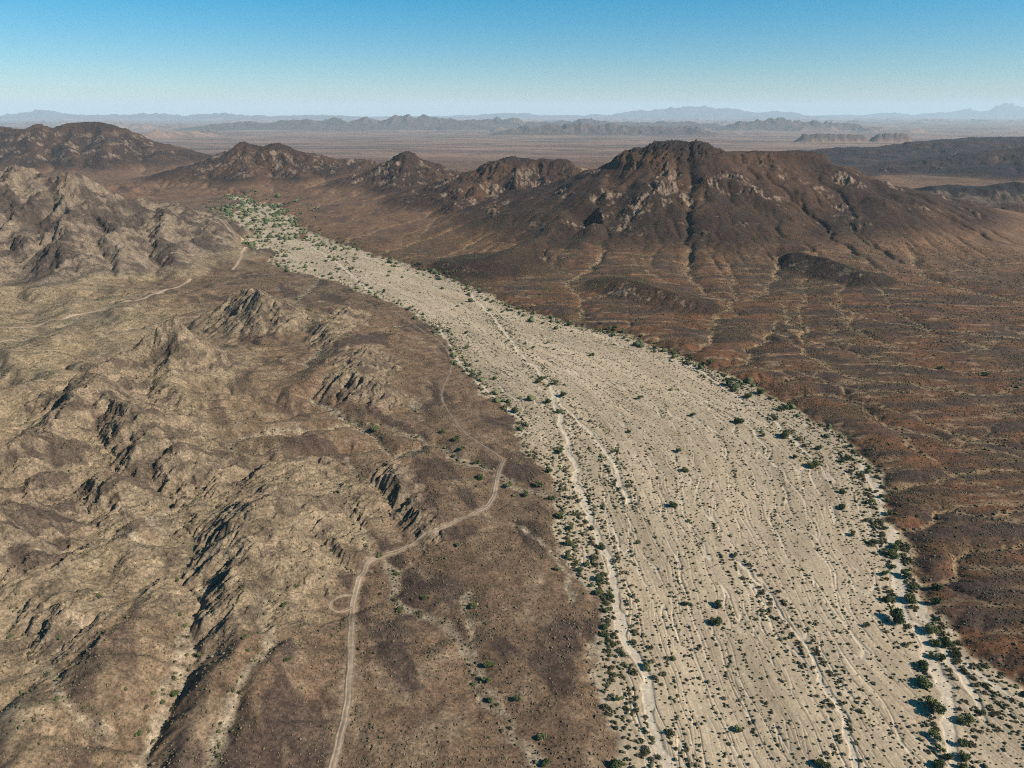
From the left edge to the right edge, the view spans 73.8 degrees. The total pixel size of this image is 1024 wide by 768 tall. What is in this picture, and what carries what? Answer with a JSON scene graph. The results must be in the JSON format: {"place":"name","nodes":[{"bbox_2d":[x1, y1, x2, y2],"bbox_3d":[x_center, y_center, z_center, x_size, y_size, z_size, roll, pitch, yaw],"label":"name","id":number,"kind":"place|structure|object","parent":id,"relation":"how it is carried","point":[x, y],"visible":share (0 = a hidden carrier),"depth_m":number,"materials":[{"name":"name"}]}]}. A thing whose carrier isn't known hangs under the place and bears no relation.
{"place":"outdoors","nodes":[
{"label":"outdoors","id":0,"kind":"place"},
{"bbox_2d":[0,279,191,327],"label":"dirt road","id":1,"kind":"structure","parent":0,"point":[72,315],"depth_m":528.16,"materials":[{"name":"beige soil"}]},
{"bbox_2d":[0,122,213,171],"bbox_3d":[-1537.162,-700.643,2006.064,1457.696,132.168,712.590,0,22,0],"label":"long mountain","id":2,"kind":"structure","parent":0,"point":[91,146],"depth_m":1905.55,"materials":[{"name":"stone"}]},
{"bbox_2d":[0,164,254,289],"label":"rocky mountain","id":3,"kind":"structure","parent":0,"point":[19,185],"depth_m":686.07,"materials":[{"name":"brown stone"}]},
{"bbox_2d":[25,363,256,511],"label":"striped ridge","id":4,"kind":"structure","parent":0,"point":[175,467],"depth_m":284.67,"materials":[{"name":"brown stone"}]},
{"bbox_2d":[0,109,372,118],"bbox_3d":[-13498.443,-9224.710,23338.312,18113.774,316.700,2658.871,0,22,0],"label":"mountain range","id":5,"kind":"structure","parent":0,"point":[38,114],"depth_m":22817.94,"materials":[{"name":"grey stone"}]},
{"bbox_2d":[232,247,248,269],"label":"dirt road","id":6,"kind":"structure","parent":0,"point":[240,257],"depth_m":720.95,"materials":[{"name":"beige soil"}]},
{"bbox_2d":[134,141,379,187],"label":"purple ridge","id":7,"kind":"structure","parent":0,"point":[243,163],"depth_m":1477.79,"materials":[{"name":"stone"}]},
{"bbox_2d":[175,114,518,129],"bbox_3d":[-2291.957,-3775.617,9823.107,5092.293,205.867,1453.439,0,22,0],"label":"mountain range","id":8,"kind":"structure","parent":0,"point":[409,122],"depth_m":9536.66,"materials":[{"name":"grey stone"}]},
{"bbox_2d":[314,151,460,197],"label":"conical peak","id":9,"kind":"structure","parent":0,"point":[402,171],"depth_m":1305.49,"materials":[{"name":"stone"}]},
{"bbox_2d":[371,457,457,549],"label":"thin ridge","id":10,"kind":"structure","parent":0,"point":[417,517],"depth_m":275.35,"materials":[{"name":"brown stone"}]},
{"bbox_2d":[328,459,505,767],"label":"dirt road","id":11,"kind":"structure","parent":0,"point":[342,726],"depth_m":210.96,"materials":[{"name":"beige soil"}]},
{"bbox_2d":[396,313,503,459],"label":"dirt road","id":12,"kind":"structure","parent":0,"point":[450,415],"depth_m":378.97,"materials":[{"name":"brown soil"}]},
{"bbox_2d":[377,156,590,216],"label":"banded hill","id":13,"kind":"structure","parent":0,"point":[455,193],"depth_m":1078.70,"materials":[{"name":"stone"}]},
{"bbox_2d":[0,115,1023,767],"bbox_3d":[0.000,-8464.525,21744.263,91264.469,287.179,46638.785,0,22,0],"label":"desert plain","id":14,"kind":"structure","parent":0,"point":[356,217],"depth_m":331.37,"materials":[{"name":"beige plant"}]},
{"bbox_2d":[0,585,122,671],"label":"rock blade","id":15,"kind":"object","parent":14,"relation":"on","point":[31,621],"visible":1,"depth_m":188.00,"materials":[{"name":"beige stone"}]},
{"bbox_2d":[0,483,127,611],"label":"dark crag","id":16,"kind":"structure","parent":14,"relation":"on","point":[50,524],"depth_m":212.77,"materials":[{"name":"brown stone"}]},
{"bbox_2d":[72,506,132,548],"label":"rock rib","id":17,"kind":"object","parent":14,"relation":"on","point":[99,512],"visible":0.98,"depth_m":238.46,"materials":[{"name":"brown stone"}]},
{"bbox_2d":[76,469,157,518],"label":"knob","id":18,"kind":"object","parent":14,"relation":"on","point":[108,498],"visible":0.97,"depth_m":246.03,"materials":[{"name":"brown stone"}]},
{"bbox_2d":[0,318,253,501],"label":"rock fin","id":19,"kind":"object","parent":14,"relation":"on","point":[185,344],"visible":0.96,"depth_m":293.66,"materials":[{"name":"brown stone"}]},
{"bbox_2d":[135,730,142,735],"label":"desert tree","id":20,"kind":"object","parent":14,"relation":"on","point":[140,732],"visible":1,"depth_m":167.22,"materials":[{"name":"green plant"}]},
{"bbox_2d":[170,689,179,696],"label":"desert tree","id":21,"kind":"object","parent":14,"relation":"on","point":[175,693],"visible":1,"depth_m":179.06,"materials":[{"name":"green plant"}]},
{"bbox_2d":[199,288,324,335],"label":"round crag","id":22,"kind":"structure","parent":14,"relation":"on","point":[270,308],"depth_m":486.23,"materials":[{"name":"brown stone"}]},
{"bbox_2d":[128,448,397,654],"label":"pale crag","id":23,"kind":"structure","parent":14,"relation":"on","point":[240,622],"depth_m":227.79,"materials":[{"name":"beige stone"}]},
{"bbox_2d":[303,557,328,588],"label":"short ridge","id":24,"kind":"structure","parent":23,"relation":"on","point":[315,573],"depth_m":225.74,"materials":[{"name":"beige stone"}]},
{"bbox_2d":[328,594,353,612],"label":"turning loop","id":25,"kind":"object","parent":14,"relation":"on","point":[335,599],"visible":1,"depth_m":219.05,"materials":[{"name":"beige soil"}]},
{"bbox_2d":[302,306,410,410],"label":"brown outcrop","id":26,"kind":"object","parent":14,"relation":"on","point":[369,393],"visible":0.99,"depth_m":402.05,"materials":[{"name":"brown stone"}]},
{"bbox_2d":[370,425,377,430],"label":"desert tree","id":27,"kind":"object","parent":14,"relation":"on","point":[374,428],"visible":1,"depth_m":335.77,"materials":[{"name":"green plant"}]},
{"bbox_2d":[396,606,403,612],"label":"desert tree","id":28,"kind":"object","parent":14,"relation":"on","point":[399,609],"visible":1,"depth_m":219.72,"materials":[{"name":"green plant"}]},
{"bbox_2d":[451,435,460,440],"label":"desert tree","id":29,"kind":"object","parent":14,"relation":"on","point":[456,437],"visible":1,"depth_m":327.99,"materials":[{"name":"green plant"}]},
{"bbox_2d":[413,235,557,282],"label":"spur","id":30,"kind":"structure","parent":14,"relation":"on","point":[484,265],"depth_m":671.65,"materials":[{"name":"brown stone"}]},
{"bbox_2d":[482,676,491,682],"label":"desert tree","id":31,"kind":"object","parent":14,"relation":"on","point":[488,679],"visible":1,"depth_m":192.11,"materials":[{"name":"green plant"}]},
{"bbox_2d":[484,661,494,666],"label":"desert tree","id":32,"kind":"object","parent":14,"relation":"on","point":[487,663],"visible":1,"depth_m":197.11,"materials":[{"name":"green plant"}]},
{"bbox_2d":[487,696,493,702],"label":"desert tree","id":33,"kind":"object","parent":14,"relation":"on","point":[490,699],"visible":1,"depth_m":185.84,"materials":[{"name":"green plant"}]},
{"bbox_2d":[0,179,1023,767],"bbox_3d":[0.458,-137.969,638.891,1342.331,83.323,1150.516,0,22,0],"label":"desert shrubs","id":34,"kind":"object","parent":14,"relation":"on","point":[734,475],"visible":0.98,"depth_m":318.23,"materials":[{"name":"green plant"}]},
{"bbox_2d":[514,695,521,700],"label":"desert tree","id":35,"kind":"object","parent":14,"relation":"on","point":[516,697],"visible":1,"depth_m":186.06,"materials":[{"name":"green plant"}]},
{"bbox_2d":[205,189,861,462],"bbox_3d":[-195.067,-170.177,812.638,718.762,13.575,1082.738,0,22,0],"label":"distant trees","id":36,"kind":"object","parent":14,"relation":"on","point":[274,206],"visible":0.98,"depth_m":795.96,"materials":[{"name":"green plant"}]},
{"bbox_2d":[535,480,543,486],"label":"desert tree","id":37,"kind":"object","parent":14,"relation":"on","point":[539,483],"visible":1,"depth_m":291.60,"materials":[{"name":"green plant"}]},
{"bbox_2d":[537,732,546,739],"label":"desert tree","id":38,"kind":"object","parent":14,"relation":"on","point":[541,736],"visible":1,"depth_m":174.83,"materials":[{"name":"green plant"}]},
{"bbox_2d":[541,758,549,767],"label":"desert tree","id":39,"kind":"object","parent":14,"relation":"on","point":[545,762],"visible":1,"depth_m":168.07,"materials":[{"name":"green plant"}]},
{"bbox_2d":[609,758,623,767],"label":"desert tree","id":40,"kind":"object","parent":14,"relation":"on","point":[614,762],"visible":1,"depth_m":166.89,"materials":[{"name":"green plant"}]},
{"bbox_2d":[224,192,1023,767],"bbox_3d":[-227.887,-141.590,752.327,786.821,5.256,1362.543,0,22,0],"label":"dry wash","id":41,"kind":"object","parent":14,"relation":"on","point":[630,522],"visible":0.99,"depth_m":246.36},
{"bbox_2d":[555,512,563,518],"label":"desert tree","id":42,"kind":"object","parent":41,"relation":"on","point":[559,515],"visible":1,"depth_m":269.95,"materials":[{"name":"green plant"}]},
{"bbox_2d":[565,539,572,544],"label":"desert tree","id":43,"kind":"object","parent":41,"relation":"on","point":[568,541],"visible":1,"depth_m":252.50,"materials":[{"name":"green plant"}]},
{"bbox_2d":[590,554,598,561],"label":"shrub","id":44,"kind":"object","parent":41,"relation":"on","point":[593,556],"visible":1,"depth_m":245.19,"materials":[{"name":"green plant"}]},
{"bbox_2d":[594,588,601,594],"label":"desert tree","id":45,"kind":"object","parent":41,"relation":"on","point":[597,591],"visible":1,"depth_m":226.77,"materials":[{"name":"green plant"}]},
{"bbox_2d":[595,573,603,581],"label":"desert tree","id":46,"kind":"object","parent":41,"relation":"on","point":[599,578],"visible":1,"depth_m":233.65,"materials":[{"name":"green plant"}]},
{"bbox_2d":[597,542,605,549],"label":"desert tree","id":47,"kind":"object","parent":41,"relation":"on","point":[601,546],"visible":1,"depth_m":251.04,"materials":[{"name":"green plant"}]},
{"bbox_2d":[601,630,608,636],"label":"desert tree","id":48,"kind":"object","parent":41,"relation":"on","point":[604,633],"visible":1,"depth_m":209.19,"materials":[{"name":"green plant"}]},
{"bbox_2d":[602,623,607,629],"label":"desert tree","id":49,"kind":"object","parent":41,"relation":"on","point":[604,626],"visible":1,"depth_m":211.98,"materials":[{"name":"green plant"}]},
{"bbox_2d":[602,703,610,710],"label":"shrub","id":50,"kind":"object","parent":41,"relation":"on","point":[605,705],"visible":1,"depth_m":184.02,"materials":[{"name":"green plant"}]},
{"bbox_2d":[606,591,614,598],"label":"desert tree","id":51,"kind":"object","parent":41,"relation":"on","point":[610,594],"visible":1,"depth_m":225.74,"materials":[{"name":"green plant"}]},
{"bbox_2d":[643,661,648,670],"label":"desert tree","id":52,"kind":"object","parent":41,"relation":"on","point":[645,664],"visible":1,"depth_m":197.49,"materials":[{"name":"green plant"}]},
{"bbox_2d":[666,728,675,736],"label":"shrub","id":53,"kind":"object","parent":41,"relation":"on","point":[670,732],"visible":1,"depth_m":176.08,"materials":[{"name":"green plant"}]},
{"bbox_2d":[710,616,722,624],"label":"desert tree","id":54,"kind":"object","parent":41,"relation":"on","point":[718,620],"visible":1,"depth_m":213.79,"materials":[{"name":"green plant"}]},
{"bbox_2d":[714,600,721,608],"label":"desert tree","id":55,"kind":"object","parent":41,"relation":"on","point":[717,604],"visible":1,"depth_m":221.47,"materials":[{"name":"green plant"}]},
{"bbox_2d":[725,379,731,385],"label":"desert tree","id":56,"kind":"object","parent":41,"relation":"on","point":[728,382],"visible":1,"depth_m":398.22,"materials":[{"name":"green plant"}]},
{"bbox_2d":[733,724,742,731],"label":"desert tree","id":57,"kind":"object","parent":41,"relation":"on","point":[736,728],"visible":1,"depth_m":177.12,"materials":[{"name":"green plant"}]},
{"bbox_2d":[734,417,744,422],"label":"desert tree","id":58,"kind":"object","parent":41,"relation":"on","point":[739,420],"visible":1,"depth_m":351.04,"materials":[{"name":"green plant"}]},
{"bbox_2d":[756,388,765,392],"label":"desert tree","id":59,"kind":"object","parent":41,"relation":"on","point":[761,390],"visible":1,"depth_m":387.20,"materials":[{"name":"green plant"}]},
{"bbox_2d":[782,429,790,437],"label":"desert tree","id":60,"kind":"object","parent":41,"relation":"on","point":[786,432],"visible":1,"depth_m":334.83,"materials":[{"name":"green plant"}]},
{"bbox_2d":[806,460,820,467],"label":"desert tree","id":61,"kind":"object","parent":41,"relation":"on","point":[814,463],"visible":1,"depth_m":307.35,"materials":[{"name":"green plant"}]},
{"bbox_2d":[816,758,830,767],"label":"desert tree","id":62,"kind":"object","parent":41,"relation":"on","point":[821,762],"visible":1,"depth_m":167.18,"materials":[{"name":"green plant"}]},
{"bbox_2d":[838,503,845,509],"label":"desert tree","id":63,"kind":"object","parent":41,"relation":"on","point":[842,506],"visible":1,"depth_m":275.84,"materials":[{"name":"green plant"}]},
{"bbox_2d":[839,488,846,493],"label":"desert tree","id":64,"kind":"object","parent":41,"relation":"on","point":[842,490],"visible":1,"depth_m":287.00,"materials":[{"name":"green plant"}]},
{"bbox_2d":[844,454,851,459],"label":"desert tree","id":65,"kind":"object","parent":41,"relation":"on","point":[848,457],"visible":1,"depth_m":314.20,"materials":[{"name":"green plant"}]},
{"bbox_2d":[867,540,875,546],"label":"shrub","id":66,"kind":"object","parent":41,"relation":"on","point":[871,543],"visible":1,"depth_m":253.01,"materials":[{"name":"green plant"}]},
{"bbox_2d":[870,539,879,543],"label":"desert tree","id":67,"kind":"object","parent":41,"relation":"on","point":[876,541],"visible":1,"depth_m":253.63,"materials":[{"name":"green plant"}]},
{"bbox_2d":[884,595,893,601],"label":"desert tree","id":68,"kind":"object","parent":41,"relation":"on","point":[888,598],"visible":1,"depth_m":223.74,"materials":[{"name":"green plant"}]},
{"bbox_2d":[887,548,900,558],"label":"desert tree","id":69,"kind":"object","parent":41,"relation":"on","point":[893,553],"visible":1,"depth_m":246.20,"materials":[{"name":"green plant"}]},
{"bbox_2d":[890,543,900,550],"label":"desert tree","id":70,"kind":"object","parent":41,"relation":"on","point":[895,546],"visible":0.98,"depth_m":249.75,"materials":[{"name":"green plant"}]},
{"bbox_2d":[889,607,905,624],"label":"desert tree","id":71,"kind":"object","parent":41,"relation":"on","point":[898,618],"visible":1,"depth_m":214.44,"materials":[{"name":"green plant"}]},
{"bbox_2d":[900,569,912,577],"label":"desert tree","id":72,"kind":"object","parent":41,"relation":"on","point":[906,572],"visible":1,"depth_m":235.31,"materials":[{"name":"green plant"}]},
{"bbox_2d":[904,592,916,602],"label":"desert tree","id":73,"kind":"object","parent":41,"relation":"on","point":[908,596],"visible":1,"depth_m":223.27,"materials":[{"name":"green plant"}]},
{"bbox_2d":[918,659,929,670],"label":"desert tree","id":74,"kind":"object","parent":41,"relation":"on","point":[923,665],"visible":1,"depth_m":196.89,"materials":[{"name":"green plant"}]},
{"bbox_2d":[916,675,932,688],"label":"desert tree","id":75,"kind":"object","parent":41,"relation":"on","point":[922,680],"visible":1,"depth_m":190.32,"materials":[{"name":"green plant"}]},
{"bbox_2d":[927,651,933,657],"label":"desert tree","id":76,"kind":"object","parent":41,"relation":"on","point":[930,654],"visible":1,"depth_m":201.56,"materials":[{"name":"green plant"}]},
{"bbox_2d":[923,622,938,633],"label":"desert tree","id":77,"kind":"object","parent":41,"relation":"on","point":[930,628],"visible":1,"depth_m":210.06,"materials":[{"name":"green plant"}]},
{"bbox_2d":[924,695,946,715],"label":"desert tree","id":78,"kind":"object","parent":41,"relation":"on","point":[935,705],"visible":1,"depth_m":182.52,"materials":[{"name":"green plant"}]},
{"bbox_2d":[928,729,942,741],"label":"desert tree","id":79,"kind":"object","parent":41,"relation":"on","point":[934,734],"visible":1,"depth_m":175.02,"materials":[{"name":"green plant"}]},
{"bbox_2d":[929,639,941,646],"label":"desert tree","id":80,"kind":"object","parent":41,"relation":"on","point":[937,642],"visible":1,"depth_m":205.88,"materials":[{"name":"green plant"}]},
{"bbox_2d":[933,759,945,767],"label":"desert tree","id":81,"kind":"object","parent":41,"relation":"on","point":[937,763],"visible":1,"depth_m":167.38,"materials":[{"name":"green plant"}]},
{"bbox_2d":[934,653,946,659],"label":"desert tree","id":82,"kind":"object","parent":41,"relation":"on","point":[943,656],"visible":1,"depth_m":200.36,"materials":[{"name":"green plant"}]},
{"bbox_2d":[935,743,946,752],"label":"desert tree","id":83,"kind":"object","parent":41,"relation":"on","point":[939,747],"visible":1,"depth_m":171.80,"materials":[{"name":"green plant"}]},
{"bbox_2d":[941,636,951,647],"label":"desert tree","id":84,"kind":"object","parent":41,"relation":"on","point":[946,642],"visible":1,"depth_m":205.13,"materials":[{"name":"green plant"}]},
{"bbox_2d":[943,753,954,759],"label":"desert tree","id":85,"kind":"object","parent":41,"relation":"on","point":[950,756],"visible":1,"depth_m":169.44,"materials":[{"name":"green plant"}]},
{"bbox_2d":[953,657,962,663],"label":"shrub","id":86,"kind":"object","parent":41,"relation":"on","point":[957,659],"visible":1,"depth_m":199.64,"materials":[{"name":"green plant"}]},
{"bbox_2d":[955,650,961,656],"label":"desert tree","id":87,"kind":"object","parent":41,"relation":"on","point":[958,653],"visible":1,"depth_m":201.71,"materials":[{"name":"green plant"}]},
{"bbox_2d":[956,762,967,767],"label":"desert tree","id":88,"kind":"object","parent":41,"relation":"on","point":[961,764],"visible":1,"depth_m":167.48,"materials":[{"name":"green plant"}]},
{"bbox_2d":[957,738,968,746],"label":"desert tree","id":89,"kind":"object","parent":41,"relation":"on","point":[965,742],"visible":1,"depth_m":172.98,"materials":[{"name":"green plant"}]},
{"bbox_2d":[958,750,971,760],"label":"desert tree","id":90,"kind":"object","parent":41,"relation":"on","point":[965,756],"visible":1,"depth_m":169.64,"materials":[{"name":"green plant"}]},
{"bbox_2d":[957,713,975,724],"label":"desert tree","id":91,"kind":"object","parent":41,"relation":"on","point":[968,718],"visible":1,"depth_m":179.34,"materials":[{"name":"green plant"}]},
{"bbox_2d":[977,709,986,714],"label":"desert tree","id":92,"kind":"object","parent":41,"relation":"on","point":[982,711],"visible":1,"depth_m":182.41,"materials":[{"name":"green plant"}]},
{"bbox_2d":[583,276,723,315],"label":"dark knoll","id":93,"kind":"structure","parent":14,"relation":"on","point":[627,294],"depth_m":561.36,"materials":[{"name":"brown stone"}]},
{"bbox_2d":[801,133,866,140],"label":"butte","id":94,"kind":"object","parent":14,"relation":"on","point":[820,136],"visible":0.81,"depth_m":4766.71,"materials":[{"name":"grey stone"}]},
{"bbox_2d":[871,132,909,140],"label":"butte","id":95,"kind":"object","parent":14,"relation":"on","point":[896,135],"visible":0.66,"depth_m":4765.62,"materials":[{"name":"grey stone"}]},
{"bbox_2d":[929,596,941,603],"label":"desert tree","id":96,"kind":"object","parent":14,"relation":"on","point":[936,600],"visible":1,"depth_m":221.29,"materials":[{"name":"green plant"}]},
{"bbox_2d":[931,583,943,589],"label":"desert tree","id":97,"kind":"object","parent":14,"relation":"on","point":[937,586],"visible":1,"depth_m":227.85,"materials":[{"name":"green plant"}]},
{"bbox_2d":[913,182,1023,211],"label":"cliff mesa","id":98,"kind":"structure","parent":14,"relation":"on","point":[1008,196],"depth_m":1025.27,"materials":[{"name":"stone"}]},
{"bbox_2d":[0,0,1023,116],"label":"sky","id":99,"kind":"structure","parent":0,"point":[362,58],"materials":[{"name":"blue"}]},
{"bbox_2d":[477,117,721,128],"bbox_3d":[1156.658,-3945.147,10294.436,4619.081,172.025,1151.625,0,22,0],"label":"mountain range","id":100,"kind":"structure","parent":0,"point":[514,122],"depth_m":10133.20,"materials":[{"name":"grey stone"}]},
{"bbox_2d":[357,105,850,117],"bbox_3d":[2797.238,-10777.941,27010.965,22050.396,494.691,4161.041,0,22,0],"label":"mountain range","id":101,"kind":"structure","parent":0,"point":[704,111],"depth_m":26260.45,"materials":[{"name":"grey stone"}]},
{"bbox_2d":[491,122,720,134],"bbox_3d":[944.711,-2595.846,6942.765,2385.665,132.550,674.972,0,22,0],"label":"mountain range","id":102,"kind":"structure","parent":0,"point":[580,128],"depth_m":6815.95,"materials":[{"name":"grey stone"}]},
{"bbox_2d":[440,139,1023,257],"bbox_3d":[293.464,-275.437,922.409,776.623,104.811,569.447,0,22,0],"label":"mountain","id":103,"kind":"structure","parent":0,"point":[806,183],"depth_m":805.28,"materials":[{"name":"brown stone"}]},
{"bbox_2d":[714,117,865,130],"bbox_3d":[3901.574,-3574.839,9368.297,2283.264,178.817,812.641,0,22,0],"label":"mountain range","id":104,"kind":"structure","parent":0,"point":[779,123],"depth_m":9212.75,"materials":[{"name":"grey stone"}]},
{"bbox_2d":[779,252,904,287],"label":"ridge","id":105,"kind":"structure","parent":0,"point":[787,260],"depth_m":619.32,"materials":[{"name":"brown stone"}]},
{"bbox_2d":[787,136,1023,166],"bbox_3d":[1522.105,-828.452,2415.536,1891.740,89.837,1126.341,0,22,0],"label":"table mountain","id":106,"kind":"structure","parent":0,"point":[869,156],"depth_m":2242.18,"materials":[{"name":"stone"}]},
{"bbox_2d":[820,103,1023,117],"bbox_3d":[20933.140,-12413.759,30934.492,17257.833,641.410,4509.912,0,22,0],"label":"mountain range","id":107,"kind":"structure","parent":0,"point":[1004,110],"depth_m":29965.86,"materials":[{"name":"grey stone"}]},
{"bbox_2d":[843,147,1023,180],"bbox_3d":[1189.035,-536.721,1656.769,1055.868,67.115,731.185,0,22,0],"label":"black ridge","id":108,"kind":"structure","parent":0,"point":[1004,164],"depth_m":1679.10,"materials":[{"name":"grey stone"}]}
]}

